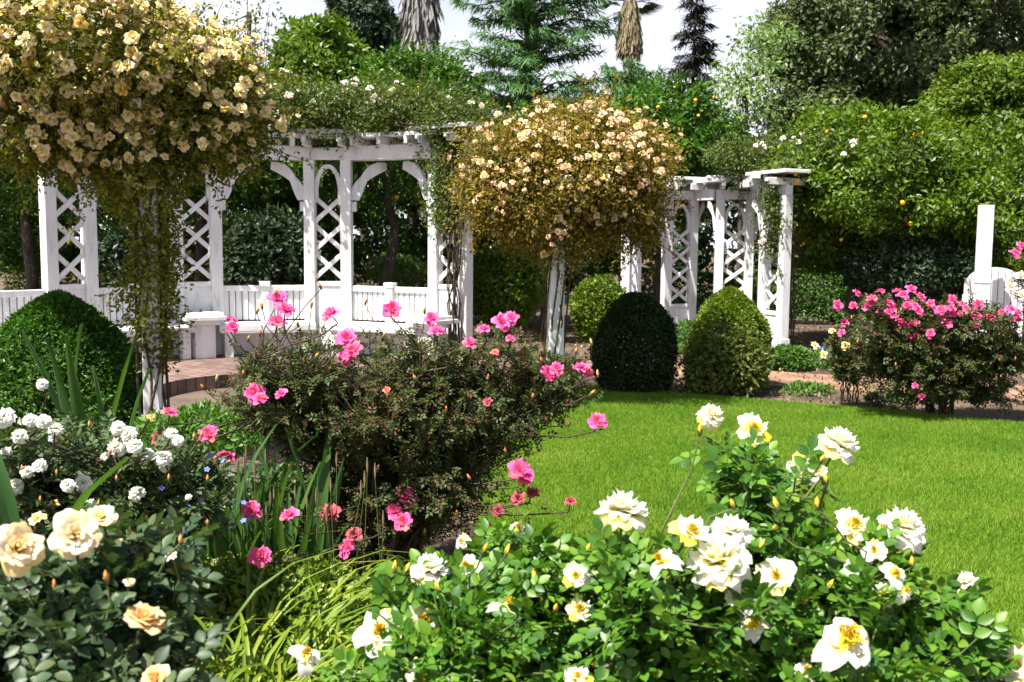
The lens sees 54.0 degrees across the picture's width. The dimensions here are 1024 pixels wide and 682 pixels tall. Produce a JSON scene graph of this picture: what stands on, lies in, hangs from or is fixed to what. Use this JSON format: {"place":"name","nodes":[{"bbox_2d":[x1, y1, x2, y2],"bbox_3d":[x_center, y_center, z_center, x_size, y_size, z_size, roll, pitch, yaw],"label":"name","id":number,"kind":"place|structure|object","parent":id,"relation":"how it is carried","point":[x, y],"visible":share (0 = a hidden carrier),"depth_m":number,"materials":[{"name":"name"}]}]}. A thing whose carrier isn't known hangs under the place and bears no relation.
{"place":"outdoors","nodes":[
{"label":"outdoors","id":0,"kind":"place"},
{"bbox_2d":[53,388,340,433],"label":"path","id":1,"kind":"structure","parent":0,"point":[181,399],"depth_m":9.91,"materials":[{"name":"beige stone"}]},
{"bbox_2d":[26,350,571,404],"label":"brick terrace","id":2,"kind":"structure","parent":0,"point":[193,373],"depth_m":10.79,"materials":[{"name":"brown brick"}]},
{"bbox_2d":[0,289,45,358],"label":"slatted bench","id":3,"kind":"object","parent":2,"relation":"on","point":[10,302],"visible":0.21,"depth_m":10.79,"materials":[{"name":"white paint"}]},
{"bbox_2d":[99,283,196,359],"bbox_3d":[-4.286,-0.221,11.712,1.026,0.900,0.555,-5,8,-43],"label":"slatted bench","id":4,"kind":"object","parent":2,"relation":"on","point":[113,316],"visible":0.25,"depth_m":11.76,"materials":[{"name":"white paint"}]},
{"bbox_2d":[179,311,226,358],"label":"seat plinth","id":5,"kind":"structure","parent":2,"relation":"on","point":[204,335],"depth_m":11.95,"materials":[{"name":"white paint"}]},
{"bbox_2d":[38,121,493,360],"bbox_3d":[-2.928,-1.185,12.039,5.276,2.780,1.781,-1,6,-10],"label":"lattice pergola","id":6,"kind":"object","parent":2,"relation":"on","point":[208,295],"visible":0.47,"depth_m":12.27,"materials":[{"name":"white paint"}]},
{"bbox_2d":[256,60,530,360],"bbox_3d":[-1.693,-1.657,12.478,3.998,3.660,2.676,1,6,0],"label":"climbing rose","id":7,"kind":"object","parent":6,"relation":"attached to","point":[395,110],"visible":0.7,"depth_m":11.93,"materials":[{"name":"green plant"}]},
{"bbox_2d":[219,281,315,357],"bbox_3d":[-3.031,-0.278,12.412,1.140,0.900,0.555,-1,6,-18],"label":"slatted bench","id":8,"kind":"object","parent":2,"relation":"on","point":[244,304],"visible":0.74,"depth_m":12.52,"materials":[{"name":"white paint"}]},
{"bbox_2d":[326,282,427,357],"bbox_3d":[-1.603,-0.257,12.322,1.250,0.900,0.555,3,6,24],"label":"slatted bench","id":9,"kind":"object","parent":2,"relation":"on","point":[414,302],"visible":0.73,"depth_m":12.45,"materials":[{"name":"white paint"}]},
{"bbox_2d":[405,314,458,355],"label":"seat plinth","id":10,"kind":"structure","parent":2,"relation":"on","point":[445,321],"depth_m":11.78,"materials":[{"name":"white paint"}]},
{"bbox_2d":[0,248,1023,670],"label":"ground","id":11,"kind":"structure","parent":0,"point":[448,544],"depth_m":10.66,"materials":[{"name":"soil"}]},
{"bbox_2d":[0,288,143,454],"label":"topiary","id":12,"kind":"object","parent":11,"relation":"on","point":[55,317],"visible":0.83,"depth_m":7.06,"materials":[{"name":"green plant"}]},
{"bbox_2d":[0,155,168,296],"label":"citrus tree","id":13,"kind":"object","parent":11,"relation":"on","point":[25,251],"visible":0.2,"depth_m":17.03,"materials":[{"name":"green plant"}]},
{"bbox_2d":[20,324,150,462],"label":"iris plant","id":14,"kind":"object","parent":11,"relation":"on","point":[76,409],"visible":0.27,"depth_m":4.22,"materials":[{"name":"green plant"}]},
{"bbox_2d":[0,439,218,574],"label":"iris plant","id":15,"kind":"object","parent":11,"relation":"on","point":[9,513],"visible":0.13,"depth_m":3.02,"materials":[{"name":"green plant"}]},
{"bbox_2d":[0,500,234,681],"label":"rose bush","id":16,"kind":"object","parent":11,"relation":"on","point":[86,597],"visible":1,"depth_m":1.78,"materials":[{"name":"green plant"}]},
{"bbox_2d":[0,378,241,550],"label":"rose bush","id":17,"kind":"object","parent":11,"relation":"on","point":[131,484],"visible":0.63,"depth_m":3.21,"materials":[{"name":"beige plant"}]},
{"bbox_2d":[80,219,189,287],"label":"garden shrub","id":18,"kind":"object","parent":11,"relation":"on","point":[113,249],"visible":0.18,"depth_m":14.53,"materials":[{"name":"green plant"}]},
{"bbox_2d":[84,98,210,461],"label":"rose column","id":19,"kind":"structure","parent":11,"relation":"on","point":[158,401],"depth_m":6.98,"materials":[{"name":"white paint"}]},
{"bbox_2d":[0,0,328,422],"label":"climbing rose","id":20,"kind":"object","parent":19,"relation":"attached to","point":[69,70],"visible":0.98,"depth_m":6.61,"materials":[{"name":"yellow plant"}]},
{"bbox_2d":[63,59,332,281],"bbox_3d":[-5.495,-2.674,17.423,4.977,4.986,6.674,-1,6,-11],"label":"citrus tree","id":21,"kind":"object","parent":11,"relation":"on","point":[253,192],"visible":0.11,"depth_m":17.29,"materials":[{"name":"green plant"}]},
{"bbox_2d":[132,398,274,461],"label":"ground cover plant","id":22,"kind":"object","parent":11,"relation":"on","point":[230,442],"visible":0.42,"depth_m":5.64,"materials":[{"name":"green plant"}]},
{"bbox_2d":[0,265,484,319],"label":"clipped hedge","id":23,"kind":"object","parent":11,"relation":"on","point":[17,270],"visible":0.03,"depth_m":19.14,"materials":[{"name":"green plant"}]},
{"bbox_2d":[183,424,317,566],"bbox_3d":[-1.298,0.736,4.085,0.776,0.831,0.924,-5,8,-44],"label":"iris plant","id":24,"kind":"object","parent":11,"relation":"on","point":[211,550],"visible":0.07,"depth_m":3.95,"materials":[{"name":"green plant"}]},
{"bbox_2d":[208,0,294,205],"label":"bare tree","id":25,"kind":"object","parent":11,"relation":"on","point":[276,44],"visible":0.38,"depth_m":20.05,"materials":[{"name":"grey plant"}]},
{"bbox_2d":[158,453,351,680],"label":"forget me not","id":26,"kind":"object","parent":11,"relation":"on","point":[235,634],"visible":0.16,"depth_m":3.31,"materials":[{"name":"green plant"}]},
{"bbox_2d":[205,201,327,291],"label":"garden shrub","id":27,"kind":"object","parent":11,"relation":"on","point":[246,236],"visible":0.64,"depth_m":14.52,"materials":[{"name":"green plant"}]},
{"bbox_2d":[176,548,375,643],"bbox_3d":[-0.936,0.990,3.762,1.041,0.391,0.701,1,6,0],"label":"ground cover plant","id":28,"kind":"object","parent":11,"relation":"on","point":[290,577],"visible":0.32,"depth_m":3.64,"materials":[{"name":"green plant"}]},
{"bbox_2d":[205,424,347,583],"bbox_3d":[-0.966,0.747,3.973,0.666,0.839,0.589,4,7,33],"label":"iris plant","id":29,"kind":"object","parent":11,"relation":"on","point":[278,537],"visible":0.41,"depth_m":4.01,"materials":[{"name":"green plant"}]},
{"bbox_2d":[182,611,381,681],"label":"day lily","id":30,"kind":"object","parent":11,"relation":"on","point":[248,659],"visible":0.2,"depth_m":3.10,"materials":[{"name":"green plant"}]},
{"bbox_2d":[211,459,357,554],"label":"ground cover plant","id":31,"kind":"object","parent":11,"relation":"on","point":[293,476],"visible":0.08,"depth_m":4.84,"materials":[{"name":"green plant"}]},
{"bbox_2d":[214,616,360,680],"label":"day lily","id":32,"kind":"object","parent":11,"relation":"on","point":[286,639],"visible":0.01,"depth_m":3.25,"materials":[{"name":"green plant"}]},
{"bbox_2d":[199,446,383,590],"bbox_3d":[-0.871,0.785,3.825,0.795,0.783,0.444,1,6,0],"label":"grass clump","id":33,"kind":"object","parent":11,"relation":"on","point":[270,495],"visible":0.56,"depth_m":3.77,"materials":[{"name":"green plant"}]},
{"bbox_2d":[178,545,413,681],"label":"day lily","id":34,"kind":"object","parent":11,"relation":"on","point":[328,627],"visible":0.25,"depth_m":3.36,"materials":[{"name":"green plant"}]},
{"bbox_2d":[188,539,410,681],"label":"day lily","id":35,"kind":"object","parent":11,"relation":"on","point":[333,638],"visible":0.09,"depth_m":3.31,"materials":[{"name":"green plant"}]},
{"bbox_2d":[265,8,375,280],"bbox_3d":[-4.335,-4.117,23.163,2.752,6.802,3.986,-3,7,-33],"label":"round tree","id":36,"kind":"object","parent":11,"relation":"on","point":[321,46],"visible":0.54,"depth_m":21.86,"materials":[{"name":"green plant"}]},
{"bbox_2d":[323,0,403,279],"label":"evergreen tree","id":37,"kind":"object","parent":11,"relation":"on","point":[376,23],"visible":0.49,"depth_m":38.87,"materials":[{"name":"green plant"}]},
{"bbox_2d":[266,56,478,285],"bbox_3d":[-3.786,-3.454,21.755,6.362,5.734,3.234,-1,6,-19],"label":"round tree","id":38,"kind":"object","parent":11,"relation":"on","point":[410,218],"visible":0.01,"depth_m":21.22,"materials":[{"name":"green plant"}]},
{"bbox_2d":[151,282,607,588],"bbox_3d":[-0.543,0.444,4.284,1.858,1.387,1.401,-2,6,-24],"label":"rose bush","id":39,"kind":"object","parent":11,"relation":"on","point":[398,424],"visible":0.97,"depth_m":4.16,"materials":[{"name":"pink plant"}]},
{"bbox_2d":[268,36,505,321],"bbox_3d":[-2.161,-2.764,17.424,5.143,5.332,6.707,1,6,0],"label":"citrus tree","id":40,"kind":"object","parent":11,"relation":"on","point":[396,184],"visible":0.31,"depth_m":17.87,"materials":[{"name":"green plant"}]},
{"bbox_2d":[364,252,427,322],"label":"garden shrub","id":41,"kind":"object","parent":11,"relation":"on","point":[409,270],"visible":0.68,"depth_m":17.78,"materials":[{"name":"green plant"}]},
{"bbox_2d":[397,0,444,285],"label":"palm tree","id":42,"kind":"object","parent":11,"relation":"on","point":[419,23],"visible":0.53,"depth_m":28.90,"materials":[{"name":"grey plant"}]},
{"bbox_2d":[287,510,607,681],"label":"rose bush","id":43,"kind":"object","parent":11,"relation":"on","point":[447,618],"visible":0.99,"depth_m":2.17,"materials":[{"name":"green plant"}]},
{"bbox_2d":[452,242,546,354],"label":"garden shrub","id":44,"kind":"object","parent":11,"relation":"on","point":[494,283],"visible":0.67,"depth_m":12.43,"materials":[{"name":"green plant"}]},
{"bbox_2d":[0,128,1021,275],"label":"hedge","id":45,"kind":"object","parent":11,"relation":"on","point":[704,238],"visible":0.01,"depth_m":52.61,"materials":[{"name":"green plant"}]},
{"bbox_2d":[433,0,628,118],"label":"cedar tree","id":46,"kind":"object","parent":11,"relation":"on","point":[529,18],"visible":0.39,"depth_m":24.91,"materials":[{"name":"green plant"}]},
{"bbox_2d":[506,242,586,340],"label":"garden shrub","id":47,"kind":"object","parent":11,"relation":"on","point":[579,274],"visible":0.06,"depth_m":15.69,"materials":[{"name":"green plant"}]},
{"bbox_2d":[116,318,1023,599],"bbox_3d":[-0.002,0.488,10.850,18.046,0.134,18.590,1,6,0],"label":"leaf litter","id":48,"kind":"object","parent":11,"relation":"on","point":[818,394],"visible":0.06,"depth_m":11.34,"materials":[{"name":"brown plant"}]},
{"bbox_2d":[473,99,676,326],"bbox_3d":[0.838,-2.299,18.667,5.095,4.164,5.445,1,6,0],"label":"citrus tree","id":49,"kind":"object","parent":11,"relation":"on","point":[606,269],"visible":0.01,"depth_m":19.65,"materials":[{"name":"green plant"}]},
{"bbox_2d":[568,273,626,342],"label":"garden shrub","id":50,"kind":"object","parent":11,"relation":"on","point":[588,314],"visible":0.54,"depth_m":13.00,"materials":[{"name":"green plant"}]},
{"bbox_2d":[564,56,683,286],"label":"citrus tree","id":51,"kind":"object","parent":11,"relation":"on","point":[612,72],"visible":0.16,"depth_m":24.35,"materials":[{"name":"green plant"}]},
{"bbox_2d":[598,0,663,279],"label":"palm tree","id":52,"kind":"object","parent":11,"relation":"on","point":[629,43],"visible":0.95,"depth_m":38.80,"materials":[{"name":"brown plant"}]},
{"bbox_2d":[586,291,680,392],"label":"topiary","id":53,"kind":"object","parent":11,"relation":"on","point":[627,317],"visible":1,"depth_m":10.30,"materials":[{"name":"green plant"}]},
{"bbox_2d":[600,70,756,302],"bbox_3d":[2.683,-2.465,18.106,3.500,4.628,3.640,1,6,0],"label":"citrus tree","id":54,"kind":"object","parent":11,"relation":"on","point":[696,117],"visible":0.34,"depth_m":17.08,"materials":[{"name":"green plant"}]},
{"bbox_2d":[675,318,693,354],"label":"herb plant","id":55,"kind":"object","parent":11,"relation":"on","point":[680,328],"visible":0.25,"depth_m":14.26,"materials":[{"name":"green plant"}]},
{"bbox_2d":[665,0,723,293],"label":"spruce tree","id":56,"kind":"object","parent":11,"relation":"on","point":[693,63],"visible":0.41,"depth_m":29.48,"materials":[{"name":"green plant"}]},
{"bbox_2d":[620,168,810,348],"bbox_3d":[2.809,-1.248,15.529,2.863,2.630,2.598,1,6,0],"label":"lattice pergola","id":57,"kind":"object","parent":11,"relation":"on","point":[696,190],"visible":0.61,"depth_m":15.83,"materials":[{"name":"white paint"}]},
{"bbox_2d":[672,325,776,396],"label":"garden shrub","id":58,"kind":"object","parent":11,"relation":"on","point":[729,363],"visible":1,"depth_m":10.23,"materials":[{"name":"green plant"}]},
{"bbox_2d":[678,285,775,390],"bbox_3d":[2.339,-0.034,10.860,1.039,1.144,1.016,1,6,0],"label":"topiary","id":59,"kind":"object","parent":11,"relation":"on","point":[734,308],"visible":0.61,"depth_m":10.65,"materials":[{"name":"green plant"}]},
{"bbox_2d":[699,9,812,286],"bbox_3d":[5.537,-4.404,24.279,2.981,7.272,3.528,3,6,22],"label":"willow tree","id":60,"kind":"object","parent":11,"relation":"on","point":[747,81],"visible":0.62,"depth_m":23.98,"materials":[{"name":"green plant"}]},
{"bbox_2d":[536,403,1022,681],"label":"rose bush","id":61,"kind":"object","parent":11,"relation":"on","point":[814,605],"visible":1,"depth_m":2.11,"materials":[{"name":"green plant"}]},
{"bbox_2d":[770,343,816,371],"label":"herb plant","id":62,"kind":"object","parent":11,"relation":"on","point":[783,360],"visible":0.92,"depth_m":12.45,"materials":[{"name":"green plant"}]},
{"bbox_2d":[778,379,836,396],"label":"herb plant","id":63,"kind":"object","parent":11,"relation":"on","point":[808,385],"visible":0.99,"depth_m":10.48,"materials":[{"name":"green plant"}]},
{"bbox_2d":[620,266,1023,325],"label":"clipped hedge","id":64,"kind":"object","parent":11,"relation":"on","point":[806,310],"visible":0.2,"depth_m":19.94,"materials":[{"name":"green plant"}]},
{"bbox_2d":[697,118,953,345],"bbox_3d":[4.561,-1.598,15.078,3.713,3.448,2.115,2,6,20],"label":"climbing rose","id":65,"kind":"object","parent":11,"relation":"on","point":[741,160],"visible":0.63,"depth_m":14.79,"materials":[{"name":"green plant"}]},
{"bbox_2d":[811,312,873,403],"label":"rose bush","id":66,"kind":"object","parent":11,"relation":"on","point":[838,347],"visible":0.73,"depth_m":9.44,"materials":[{"name":"green plant"}]},
{"bbox_2d":[749,96,993,343],"bbox_3d":[5.491,-1.818,15.630,3.840,3.867,4.368,1,6,0],"label":"citrus tree","id":67,"kind":"object","parent":11,"relation":"on","point":[855,213],"visible":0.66,"depth_m":14.40,"materials":[{"name":"green plant"}]},
{"bbox_2d":[725,0,1023,301],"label":"oak tree","id":68,"kind":"object","parent":11,"relation":"on","point":[898,53],"visible":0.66,"depth_m":26.03,"materials":[{"name":"green plant"}]},
{"bbox_2d":[862,390,914,408],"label":"herb plant","id":69,"kind":"object","parent":11,"relation":"on","point":[875,396],"visible":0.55,"depth_m":9.81,"materials":[{"name":"green plant"}]},
{"bbox_2d":[834,234,975,315],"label":"garden shrub","id":70,"kind":"object","parent":11,"relation":"on","point":[960,261],"visible":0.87,"depth_m":14.38,"materials":[{"name":"green plant"}]},
{"bbox_2d":[829,284,1023,415],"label":"rose bush","id":71,"kind":"object","parent":11,"relation":"on","point":[901,346],"visible":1,"depth_m":8.84,"materials":[{"name":"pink plant"}]},
{"bbox_2d":[830,48,1023,182],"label":"feathery tree","id":72,"kind":"object","parent":11,"relation":"on","point":[966,96],"visible":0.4,"depth_m":20.97,"materials":[{"name":"green plant"}]},
{"bbox_2d":[854,115,1023,293],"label":"citrus tree","id":73,"kind":"object","parent":11,"relation":"on","point":[1008,232],"visible":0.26,"depth_m":14.63,"materials":[{"name":"green plant"}]},
{"bbox_2d":[973,205,994,335],"bbox_3d":[6.304,-0.757,13.477,0.170,2.110,0.170,1,6,0],"label":"fence post","id":74,"kind":"object","parent":11,"relation":"on","point":[982,280],"visible":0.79,"depth_m":13.38,"materials":[{"name":"white paint"}]},
{"bbox_2d":[962,267,1023,339],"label":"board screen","id":75,"kind":"object","parent":11,"relation":"on","point":[1000,279],"visible":0.23,"depth_m":13.90,"materials":[{"name":"white paint"}]},
{"bbox_2d":[964,628,1023,681],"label":"rose bush","id":76,"kind":"object","parent":11,"relation":"on","point":[1017,673],"visible":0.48,"depth_m":2.11,"materials":[{"name":"white plant"}]},
{"bbox_2d":[1004,241,1023,380],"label":"rose bush","id":77,"kind":"object","parent":11,"relation":"on","point":[1010,287],"visible":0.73,"depth_m":9.55,"materials":[{"name":"white plant"}]},
{"bbox_2d":[56,0,1023,247],"label":"sky","id":78,"kind":"structure","parent":0,"point":[657,29],"materials":[{"name":"white"}]},
{"bbox_2d":[469,384,1023,642],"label":"lawn grass","id":79,"kind":"structure","parent":0,"point":[955,483],"depth_m":6.74,"materials":[{"name":"green plant"}]},
{"bbox_2d":[578,359,1023,401],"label":"brick path","id":80,"kind":"structure","parent":0,"point":[786,379],"depth_m":11.41,"materials":[{"name":"beige brick"}]},
{"bbox_2d":[790,344,868,370],"bbox_3d":[4.145,0.234,12.760,1.940,0.331,1.295,1,6,0],"label":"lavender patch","id":81,"kind":"object","parent":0,"point":[821,363],"visible":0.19,"depth_m":12.69,"materials":[{"name":"green plant"}]},
{"label":"lawn","id":82,"kind":"structure","parent":0,"visible":0},
{"bbox_2d":[513,175,593,363],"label":"rose column","id":83,"kind":"structure","parent":82,"relation":"on","point":[550,340],"depth_m":9.45,"materials":[{"name":"white paint"}]},
{"bbox_2d":[426,69,694,359],"bbox_3d":[0.488,-0.965,9.561,2.337,3.184,2.232,3,6,27],"label":"climbing rose","id":84,"kind":"object","parent":83,"relation":"attached to","point":[622,171],"visible":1,"depth_m":9.15,"materials":[{"name":"yellow plant"}]}
]}

